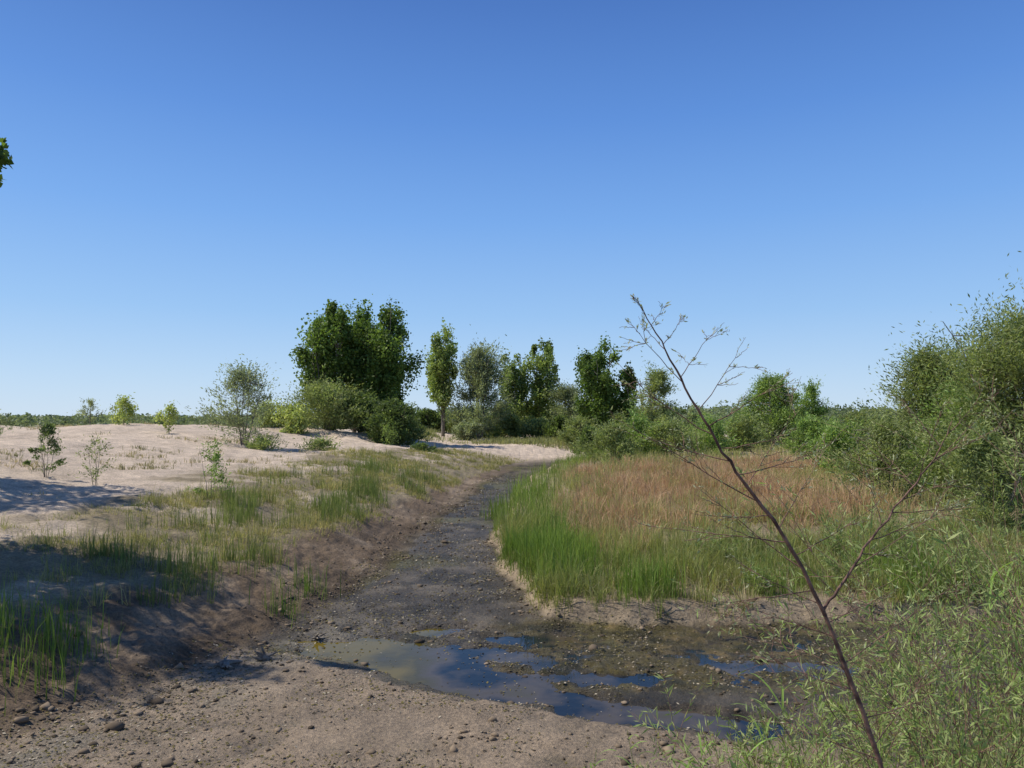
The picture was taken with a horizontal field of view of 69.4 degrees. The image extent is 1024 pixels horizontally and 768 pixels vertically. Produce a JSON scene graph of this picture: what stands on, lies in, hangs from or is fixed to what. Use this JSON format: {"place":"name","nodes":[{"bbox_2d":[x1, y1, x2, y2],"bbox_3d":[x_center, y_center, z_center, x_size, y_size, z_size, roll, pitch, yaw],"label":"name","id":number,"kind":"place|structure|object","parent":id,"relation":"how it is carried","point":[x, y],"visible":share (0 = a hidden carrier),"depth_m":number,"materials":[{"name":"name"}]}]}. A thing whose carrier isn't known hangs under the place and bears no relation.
{"place":"outdoors","nodes":[
{"label":"outdoors","id":0,"kind":"place"},
{"bbox_2d":[0,420,447,496],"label":"dune grass","id":1,"kind":"structure","parent":0,"point":[132,456],"depth_m":22.17,"materials":[{"name":"plant"}]},
{"bbox_2d":[0,422,1023,767],"bbox_3d":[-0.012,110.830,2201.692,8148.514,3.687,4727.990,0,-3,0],"label":"ground","id":2,"kind":"structure","parent":0,"point":[228,618],"depth_m":8.67,"materials":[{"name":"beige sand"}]},
{"bbox_2d":[0,137,13,187],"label":"cottonwood tree","id":3,"kind":"object","parent":2,"relation":"on","point":[4,156],"visible":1,"depth_m":8.43,"materials":[{"name":"green plant"}]},
{"bbox_2d":[23,421,66,477],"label":"desert shrub","id":4,"kind":"object","parent":2,"relation":"on","point":[47,429],"visible":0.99,"depth_m":16.96,"materials":[{"name":"green plant"}]},
{"bbox_2d":[67,397,108,424],"bbox_3d":[-19.409,1.258,33.856,1.440,1.349,1.230,0,-3,0],"label":"young cottonwood","id":5,"kind":"object","parent":2,"relation":"on","point":[90,402],"visible":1,"depth_m":33.96,"materials":[{"name":"green plant"}]},
{"bbox_2d":[65,434,118,484],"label":"desert shrub","id":6,"kind":"object","parent":2,"relation":"on","point":[94,444],"visible":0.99,"depth_m":15.92,"materials":[{"name":"green plant"}]},
{"bbox_2d":[106,392,138,424],"bbox_3d":[-17.797,1.160,33.955,1.254,1.593,1.450,-1,-3,16],"label":"young cottonwood","id":7,"kind":"object","parent":2,"relation":"on","point":[124,404],"visible":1,"depth_m":33.91,"materials":[{"name":"green plant"}]},
{"bbox_2d":[150,400,182,433],"bbox_3d":[-14.452,1.383,30.843,1.251,1.476,0.918,2,-4,-41],"label":"young cottonwood","id":8,"kind":"object","parent":2,"relation":"on","point":[171,410],"visible":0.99,"depth_m":30.88,"materials":[{"name":"green plant"}]},
{"bbox_2d":[184,438,234,499],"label":"desert shrub","id":9,"kind":"object","parent":2,"relation":"on","point":[216,457],"visible":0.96,"depth_m":14.90,"materials":[{"name":"green plant"}]},
{"bbox_2d":[215,655,242,668],"bbox_3d":[-2.933,2.881,7.599,0.287,0.088,0.251,-2,-3,33],"label":"driftwood","id":10,"kind":"object","parent":2,"relation":"on","point":[225,663],"visible":1,"depth_m":7.58,"materials":[{"name":"grey wood"}]},
{"bbox_2d":[177,353,284,444],"bbox_3d":[-10.645,0.614,29.060,3.930,3.682,3.532,-1,-3,18],"label":"willow tree","id":11,"kind":"object","parent":2,"relation":"on","point":[241,377],"visible":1,"depth_m":28.75,"materials":[{"name":"green plant"}]},
{"bbox_2d":[44,452,441,612],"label":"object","id":12,"kind":"object","parent":2,"relation":"on","point":[322,502],"visible":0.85,"depth_m":12.72,"materials":[{"name":"green plant"}]},
{"bbox_2d":[0,487,512,716],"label":"reed tufts","id":13,"kind":"object","parent":2,"relation":"on","point":[48,632],"visible":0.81,"depth_m":7.22,"materials":[{"name":"green plant"}]},
{"bbox_2d":[0,442,526,639],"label":"bank grass","id":14,"kind":"structure","parent":2,"relation":"on","point":[184,500],"depth_m":14.07,"materials":[{"name":"plant"}]},
{"bbox_2d":[236,430,295,449],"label":"desert shrub","id":15,"kind":"object","parent":2,"relation":"on","point":[260,442],"visible":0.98,"depth_m":27.65,"materials":[{"name":"green plant"}]},
{"bbox_2d":[248,394,290,427],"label":"willow shrub","id":16,"kind":"object","parent":2,"relation":"on","point":[269,416],"visible":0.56,"depth_m":41.73,"materials":[{"name":"green plant"}]},
{"bbox_2d":[271,402,317,433],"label":"willow shrub","id":17,"kind":"object","parent":2,"relation":"on","point":[292,415],"visible":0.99,"depth_m":39.67,"materials":[{"name":"green plant"}]},
{"bbox_2d":[293,432,342,450],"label":"desert shrub","id":18,"kind":"object","parent":2,"relation":"on","point":[315,444],"visible":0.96,"depth_m":29.83,"materials":[{"name":"green plant"}]},
{"bbox_2d":[269,351,378,429],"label":"willow shrub","id":19,"kind":"object","parent":2,"relation":"on","point":[329,398],"visible":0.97,"depth_m":41.40,"materials":[{"name":"green plant"}]},
{"bbox_2d":[288,299,359,420],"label":"cottonwood tree","id":20,"kind":"object","parent":2,"relation":"on","point":[329,331],"visible":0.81,"depth_m":44.53,"materials":[{"name":"green plant"}]},
{"bbox_2d":[336,294,376,431],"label":"cottonwood tree","id":21,"kind":"object","parent":2,"relation":"on","point":[359,316],"visible":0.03,"depth_m":47.98,"materials":[{"name":"green plant"}]},
{"bbox_2d":[322,389,415,432],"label":"willow shrub","id":22,"kind":"object","parent":2,"relation":"on","point":[368,403],"visible":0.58,"depth_m":42.31,"materials":[{"name":"green plant"}]},
{"bbox_2d":[341,298,425,427],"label":"cottonwood tree","id":23,"kind":"object","parent":2,"relation":"on","point":[381,366],"visible":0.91,"depth_m":45.30,"materials":[{"name":"green plant"}]},
{"bbox_2d":[358,390,432,445],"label":"willow shrub","id":24,"kind":"object","parent":2,"relation":"on","point":[398,422],"visible":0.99,"depth_m":40.31,"materials":[{"name":"green plant"}]},
{"bbox_2d":[405,441,436,452],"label":"desert shrub","id":25,"kind":"object","parent":2,"relation":"on","point":[421,446],"visible":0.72,"depth_m":35.77,"materials":[{"name":"green plant"}]},
{"bbox_2d":[412,407,448,430],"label":"willow shrub","id":26,"kind":"object","parent":2,"relation":"on","point":[428,417],"visible":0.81,"depth_m":67.32,"materials":[{"name":"green plant"}]},
{"bbox_2d":[423,317,457,436],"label":"cottonwood tree","id":27,"kind":"object","parent":2,"relation":"on","point":[440,363],"visible":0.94,"depth_m":60.29,"materials":[{"name":"green plant"}]},
{"bbox_2d":[448,418,486,439],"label":"willow shrub","id":28,"kind":"object","parent":2,"relation":"on","point":[469,430],"visible":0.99,"depth_m":56.57,"materials":[{"name":"green plant"}]},
{"bbox_2d":[427,333,521,438],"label":"willow tree","id":29,"kind":"object","parent":2,"relation":"on","point":[479,369],"visible":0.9,"depth_m":59.24,"materials":[{"name":"green plant"}]},
{"bbox_2d":[485,404,527,438],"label":"willow shrub","id":30,"kind":"object","parent":2,"relation":"on","point":[511,430],"visible":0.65,"depth_m":61.31,"materials":[{"name":"green plant"}]},
{"bbox_2d":[0,400,1015,428],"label":"distant brush","id":31,"kind":"object","parent":2,"relation":"on","point":[27,419],"visible":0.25,"depth_m":138.33,"materials":[{"name":"green plant"}]},
{"bbox_2d":[0,501,1023,767],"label":"mud clods","id":32,"kind":"object","parent":2,"relation":"on","point":[116,725],"visible":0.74,"depth_m":6.71,"materials":[{"name":"brown soil"}]},
{"bbox_2d":[496,346,532,425],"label":"cottonwood tree","id":33,"kind":"object","parent":2,"relation":"on","point":[517,384],"visible":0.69,"depth_m":65.50,"materials":[{"name":"green plant"}]},
{"bbox_2d":[510,414,564,438],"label":"willow shrub","id":34,"kind":"object","parent":2,"relation":"on","point":[532,427],"visible":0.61,"depth_m":59.60,"materials":[{"name":"green plant"}]},
{"bbox_2d":[521,337,566,419],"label":"cottonwood tree","id":35,"kind":"object","parent":2,"relation":"on","point":[543,365],"visible":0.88,"depth_m":65.43,"materials":[{"name":"green plant"}]},
{"bbox_2d":[540,413,575,438],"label":"willow shrub","id":36,"kind":"object","parent":2,"relation":"on","point":[551,426],"visible":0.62,"depth_m":57.47,"materials":[{"name":"green plant"}]},
{"bbox_2d":[541,378,583,420],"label":"willow shrub","id":37,"kind":"object","parent":2,"relation":"on","point":[563,397],"visible":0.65,"depth_m":63.65,"materials":[{"name":"green plant"}]},
{"bbox_2d":[489,445,649,600],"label":"cattail reeds","id":38,"kind":"object","parent":2,"relation":"on","point":[520,488],"visible":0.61,"depth_m":14.12,"materials":[{"name":"green plant"}]},
{"bbox_2d":[554,414,598,445],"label":"willow shrub","id":39,"kind":"object","parent":2,"relation":"on","point":[576,424],"visible":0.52,"depth_m":51.46,"materials":[{"name":"green plant"}]},
{"bbox_2d":[568,424,607,454],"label":"willow shrub","id":40,"kind":"object","parent":2,"relation":"on","point":[586,428],"visible":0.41,"depth_m":43.57,"materials":[{"name":"green plant"}]},
{"bbox_2d":[572,335,621,430],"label":"cottonwood tree","id":41,"kind":"object","parent":2,"relation":"on","point":[594,381],"visible":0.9,"depth_m":55.28,"materials":[{"name":"green plant"}]},
{"bbox_2d":[558,412,652,461],"bbox_3d":[4.155,2.412,32.792,4.083,2.344,3.259,0,-3,0],"label":"willow shrub","id":42,"kind":"object","parent":2,"relation":"on","point":[607,438],"visible":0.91,"depth_m":32.61,"materials":[{"name":"green plant"}]},
{"bbox_2d":[611,360,640,420],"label":"cottonwood tree","id":43,"kind":"object","parent":2,"relation":"on","point":[626,394],"visible":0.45,"depth_m":55.57,"materials":[{"name":"green plant"}]},
{"bbox_2d":[608,398,669,456],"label":"willow shrub","id":44,"kind":"object","parent":2,"relation":"on","point":[638,422],"visible":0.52,"depth_m":35.64,"materials":[{"name":"green plant"}]},
{"bbox_2d":[626,351,686,447],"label":"willow tree","id":45,"kind":"object","parent":2,"relation":"on","point":[657,380],"visible":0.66,"depth_m":49.75,"materials":[{"name":"green plant"}]},
{"bbox_2d":[639,416,719,456],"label":"willow shrub","id":46,"kind":"object","parent":2,"relation":"on","point":[661,429],"visible":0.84,"depth_m":34.61,"materials":[{"name":"green plant"}]},
{"bbox_2d":[663,403,723,445],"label":"willow shrub","id":47,"kind":"object","parent":2,"relation":"on","point":[690,409],"visible":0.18,"depth_m":47.79,"materials":[{"name":"green plant"}]},
{"bbox_2d":[654,673,767,767],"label":"willow shrub","id":48,"kind":"object","parent":2,"relation":"on","point":[689,717],"visible":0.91,"depth_m":3.79,"materials":[{"name":"green plant"}]},
{"bbox_2d":[679,408,746,453],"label":"willow shrub","id":49,"kind":"object","parent":2,"relation":"on","point":[718,429],"visible":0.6,"depth_m":37.56,"materials":[{"name":"green plant"}]},
{"bbox_2d":[681,528,748,558],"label":"willow shrub","id":50,"kind":"object","parent":2,"relation":"on","point":[710,548],"visible":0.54,"depth_m":11.29,"materials":[{"name":"green plant"}]},
{"bbox_2d":[651,707,806,767],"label":"willow shrub","id":51,"kind":"object","parent":2,"relation":"on","point":[703,752],"visible":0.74,"depth_m":4.52,"materials":[{"name":"green plant"}]},
{"bbox_2d":[718,408,789,450],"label":"willow shrub","id":52,"kind":"object","parent":2,"relation":"on","point":[743,425],"visible":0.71,"depth_m":39.67,"materials":[{"name":"green plant"}]},
{"bbox_2d":[489,481,1023,621],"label":"green grass","id":53,"kind":"structure","parent":2,"relation":"on","point":[654,546],"depth_m":10.85,"materials":[{"name":"green plant"}]},
{"bbox_2d":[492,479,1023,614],"bbox_3d":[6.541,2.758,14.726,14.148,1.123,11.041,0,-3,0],"label":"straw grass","id":54,"kind":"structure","parent":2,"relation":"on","point":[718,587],"depth_m":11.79,"materials":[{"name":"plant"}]},
{"bbox_2d":[737,552,794,592],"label":"willow shrub","id":55,"kind":"object","parent":2,"relation":"on","point":[757,582],"visible":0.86,"depth_m":9.91,"materials":[{"name":"green plant"}]},
{"bbox_2d":[514,435,1023,599],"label":"weedy grass","id":56,"kind":"structure","parent":2,"relation":"on","point":[711,453],"depth_m":15.91,"materials":[{"name":"green plant"}]},
{"bbox_2d":[722,368,816,444],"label":"willow shrub","id":57,"kind":"object","parent":2,"relation":"on","point":[773,404],"visible":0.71,"depth_m":47.26,"materials":[{"name":"green plant"}]},
{"bbox_2d":[628,689,921,767],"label":"willow shrub","id":58,"kind":"object","parent":2,"relation":"on","point":[798,756],"visible":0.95,"depth_m":3.28,"materials":[{"name":"green plant"}]},
{"bbox_2d":[721,693,831,767],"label":"willow shrub","id":59,"kind":"object","parent":2,"relation":"on","point":[755,753],"visible":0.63,"depth_m":4.88,"materials":[{"name":"green plant"}]},
{"bbox_2d":[751,673,813,767],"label":"reed plant","id":60,"kind":"object","parent":2,"relation":"on","point":[782,692],"visible":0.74,"depth_m":4.34,"materials":[{"name":"green plant"}]},
{"bbox_2d":[770,401,838,455],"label":"willow shrub","id":61,"kind":"object","parent":2,"relation":"on","point":[805,426],"visible":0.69,"depth_m":35.74,"materials":[{"name":"green plant"}]},
{"bbox_2d":[607,293,1020,767],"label":"willow sapling","id":62,"kind":"object","parent":2,"relation":"on","point":[822,608],"visible":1,"depth_m":2.79,"materials":[{"name":"red plant"}]},
{"bbox_2d":[795,375,840,431],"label":"willow shrub","id":63,"kind":"object","parent":2,"relation":"on","point":[811,393],"visible":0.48,"depth_m":49.85,"materials":[{"name":"green plant"}]},
{"bbox_2d":[785,411,884,473],"bbox_3d":[10.637,2.023,23.909,3.398,2.301,2.881,1,-3,-23],"label":"willow shrub","id":64,"kind":"object","parent":2,"relation":"on","point":[831,432],"visible":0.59,"depth_m":23.82,"materials":[{"name":"green plant"}]},
{"bbox_2d":[814,507,873,557],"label":"willow shrub","id":65,"kind":"object","parent":2,"relation":"on","point":[829,540],"visible":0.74,"depth_m":11.47,"materials":[{"name":"green plant"}]},
{"bbox_2d":[812,534,877,592],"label":"willow shrub","id":66,"kind":"object","parent":2,"relation":"on","point":[829,562],"visible":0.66,"depth_m":10.13,"materials":[{"name":"green plant"}]},
{"bbox_2d":[669,462,1023,767],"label":"willow shrub","id":67,"kind":"object","parent":2,"relation":"on","point":[959,595],"visible":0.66,"depth_m":4.18,"materials":[{"name":"green plant"}]},
{"bbox_2d":[672,673,1023,767],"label":"weedy grass","id":68,"kind":"structure","parent":2,"relation":"on","point":[1018,731],"depth_m":4.14,"materials":[{"name":"green plant"}]},
{"bbox_2d":[830,397,889,446],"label":"willow shrub","id":69,"kind":"object","parent":2,"relation":"on","point":[857,414],"visible":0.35,"depth_m":43.71,"materials":[{"name":"green plant"}]},
{"bbox_2d":[702,567,1023,767],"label":"willow shrub","id":70,"kind":"object","parent":2,"relation":"on","point":[910,670],"visible":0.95,"depth_m":3.01,"materials":[{"name":"green plant"}]},
{"bbox_2d":[719,661,1018,767],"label":"willow shrub","id":71,"kind":"object","parent":2,"relation":"on","point":[790,756],"visible":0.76,"depth_m":3.83,"materials":[{"name":"green plant"}]},
{"bbox_2d":[791,564,948,767],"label":"willow shrub","id":72,"kind":"object","parent":2,"relation":"on","point":[861,738],"visible":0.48,"depth_m":4.65,"materials":[{"name":"green plant"}]},
{"bbox_2d":[728,505,1023,767],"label":"willow shrub","id":73,"kind":"object","parent":2,"relation":"on","point":[929,650],"visible":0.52,"depth_m":3.84,"materials":[{"name":"green plant"}]},
{"bbox_2d":[811,389,946,503],"bbox_3d":[8.654,1.481,17.470,3.040,2.733,2.655,0,-3,0],"label":"willow shrub","id":74,"kind":"object","parent":2,"relation":"on","point":[883,434],"visible":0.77,"depth_m":17.32,"materials":[{"name":"green plant"}]},
{"bbox_2d":[734,465,1023,767],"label":"willow shrub","id":75,"kind":"object","parent":2,"relation":"on","point":[867,591],"visible":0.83,"depth_m":3.67,"materials":[{"name":"green plant"}]},
{"bbox_2d":[796,627,963,766],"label":"willow shrub","id":76,"kind":"object","parent":2,"relation":"on","point":[824,673],"visible":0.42,"depth_m":5.21,"materials":[{"name":"green plant"}]},
{"bbox_2d":[739,460,1023,755],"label":"willow shrub","id":77,"kind":"object","parent":2,"relation":"on","point":[1002,611],"visible":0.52,"depth_m":5.28,"materials":[{"name":"green plant"}]},
{"bbox_2d":[758,371,1023,767],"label":"willow shrub","id":78,"kind":"object","parent":2,"relation":"on","point":[988,612],"visible":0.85,"depth_m":3.25,"materials":[{"name":"green plant"}]},
{"bbox_2d":[822,588,974,712],"bbox_3d":[3.438,2.363,6.736,1.072,1.111,1.269,0,-3,0],"label":"willow shrub","id":79,"kind":"object","parent":2,"relation":"on","point":[865,654],"visible":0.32,"depth_m":6.62,"materials":[{"name":"green plant"}]},
{"bbox_2d":[864,496,944,544],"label":"willow shrub","id":80,"kind":"object","parent":2,"relation":"on","point":[895,519],"visible":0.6,"depth_m":12.24,"materials":[{"name":"green plant"}]},
{"bbox_2d":[872,513,952,574],"bbox_3d":[5.494,2.310,10.192,0.672,1.014,1.774,-1,-3,13],"label":"willow shrub","id":81,"kind":"object","parent":2,"relation":"on","point":[904,548],"visible":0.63,"depth_m":10.48,"materials":[{"name":"green plant"}]},
{"bbox_2d":[844,323,984,491],"bbox_3d":[11.514,0.629,20.022,5.364,4.614,4.806,0,-3,0],"label":"willow tree","id":82,"kind":"object","parent":2,"relation":"on","point":[916,370],"visible":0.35,"depth_m":19.95,"materials":[{"name":"green plant"}]},
{"bbox_2d":[812,363,1023,734],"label":"willow shrub","id":83,"kind":"object","parent":2,"relation":"on","point":[1004,594],"visible":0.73,"depth_m":4.16,"materials":[{"name":"green plant"}]},
{"bbox_2d":[855,509,987,573],"bbox_3d":[6.259,2.525,11.055,1.881,1.239,1.350,1,-3,-22],"label":"willow shrub","id":84,"kind":"object","parent":2,"relation":"on","point":[966,543],"visible":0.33,"depth_m":10.77,"materials":[{"name":"green plant"}]},
{"bbox_2d":[842,600,1008,764],"bbox_3d":[2.873,2.222,5.548,0.990,1.287,1.304,1,-3,-20],"label":"willow shrub","id":85,"kind":"object","parent":2,"relation":"on","point":[915,674],"visible":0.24,"depth_m":5.51,"materials":[{"name":"green plant"}]},
{"bbox_2d":[829,526,1023,767],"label":"willow shrub","id":86,"kind":"object","parent":2,"relation":"on","point":[978,737],"visible":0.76,"depth_m":3.17,"materials":[{"name":"green plant"}]},
{"bbox_2d":[867,251,1023,506],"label":"willow tree","id":87,"kind":"object","parent":2,"relation":"on","point":[1001,358],"visible":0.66,"depth_m":16.45,"materials":[{"name":"green plant"}]},
{"bbox_2d":[874,529,1023,767],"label":"willow shrub","id":88,"kind":"object","parent":2,"relation":"on","point":[992,662],"visible":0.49,"depth_m":4.73,"materials":[{"name":"green plant"}]},
{"bbox_2d":[883,512,1023,645],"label":"willow shrub","id":89,"kind":"object","parent":2,"relation":"on","point":[980,557],"visible":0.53,"depth_m":7.73,"materials":[{"name":"green plant"}]},
{"bbox_2d":[890,352,1023,498],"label":"willow shrub","id":90,"kind":"object","parent":2,"relation":"on","point":[940,419],"visible":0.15,"depth_m":18.06,"materials":[{"name":"green plant"}]},
{"bbox_2d":[911,410,1023,530],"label":"willow shrub","id":91,"kind":"object","parent":2,"relation":"on","point":[976,454],"visible":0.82,"depth_m":13.32,"materials":[{"name":"green plant"}]},
{"bbox_2d":[917,558,1023,744],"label":"willow shrub","id":92,"kind":"object","parent":2,"relation":"on","point":[980,652],"visible":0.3,"depth_m":5.74,"materials":[{"name":"green plant"}]},
{"bbox_2d":[929,534,1018,600],"bbox_3d":[6.055,2.415,9.650,1.210,0.858,0.785,-2,-3,33],"label":"willow shrub","id":93,"kind":"object","parent":2,"relation":"on","point":[963,571],"visible":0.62,"depth_m":9.68,"materials":[{"name":"green plant"}]},
{"bbox_2d":[929,557,1023,715],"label":"willow shrub","id":94,"kind":"object","parent":2,"relation":"on","point":[952,597],"visible":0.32,"depth_m":6.45,"materials":[{"name":"green plant"}]},
{"bbox_2d":[938,568,1023,762],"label":"reed plant","id":95,"kind":"object","parent":2,"relation":"on","point":[1015,666],"visible":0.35,"depth_m":4.64,"materials":[{"name":"green plant"}]},
{"bbox_2d":[943,383,1023,696],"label":"willow shrub","id":96,"kind":"object","parent":2,"relation":"on","point":[996,450],"visible":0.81,"depth_m":4.38,"materials":[{"name":"green plant"}]},
{"bbox_2d":[947,561,1022,766],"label":"reed plant","id":97,"kind":"object","parent":2,"relation":"on","point":[992,578],"visible":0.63,"depth_m":4.14,"materials":[{"name":"green plant"}]},
{"bbox_2d":[950,506,1023,563],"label":"willow shrub","id":98,"kind":"object","parent":2,"relation":"on","point":[1000,535],"visible":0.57,"depth_m":11.30,"materials":[{"name":"green plant"}]},
{"bbox_2d":[970,549,1023,763],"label":"reed plant","id":99,"kind":"object","parent":2,"relation":"on","point":[1007,666],"visible":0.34,"depth_m":4.88,"materials":[{"name":"green plant"}]},
{"bbox_2d":[0,0,1023,417],"label":"sky","id":100,"kind":"structure","parent":0,"point":[188,182],"materials":[{"name":"blue"}]},
{"bbox_2d":[366,427,661,451],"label":"bank grass","id":101,"kind":"structure","parent":0,"point":[549,441],"depth_m":51.63,"materials":[{"name":"plant"}]},
{"bbox_2d":[297,626,859,743],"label":"water","id":102,"kind":"structure","parent":0,"point":[431,669],"depth_m":7.65,"materials":[{"name":"blue liquid"}]},
{"bbox_2d":[537,447,949,551],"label":"dry grass","id":103,"kind":"structure","parent":0,"point":[642,488],"depth_m":17.75,"materials":[{"name":"beige plant"}]},
{"bbox_2d":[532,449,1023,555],"bbox_3d":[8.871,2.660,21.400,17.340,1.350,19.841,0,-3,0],"label":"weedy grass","id":104,"kind":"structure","parent":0,"point":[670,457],"depth_m":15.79,"materials":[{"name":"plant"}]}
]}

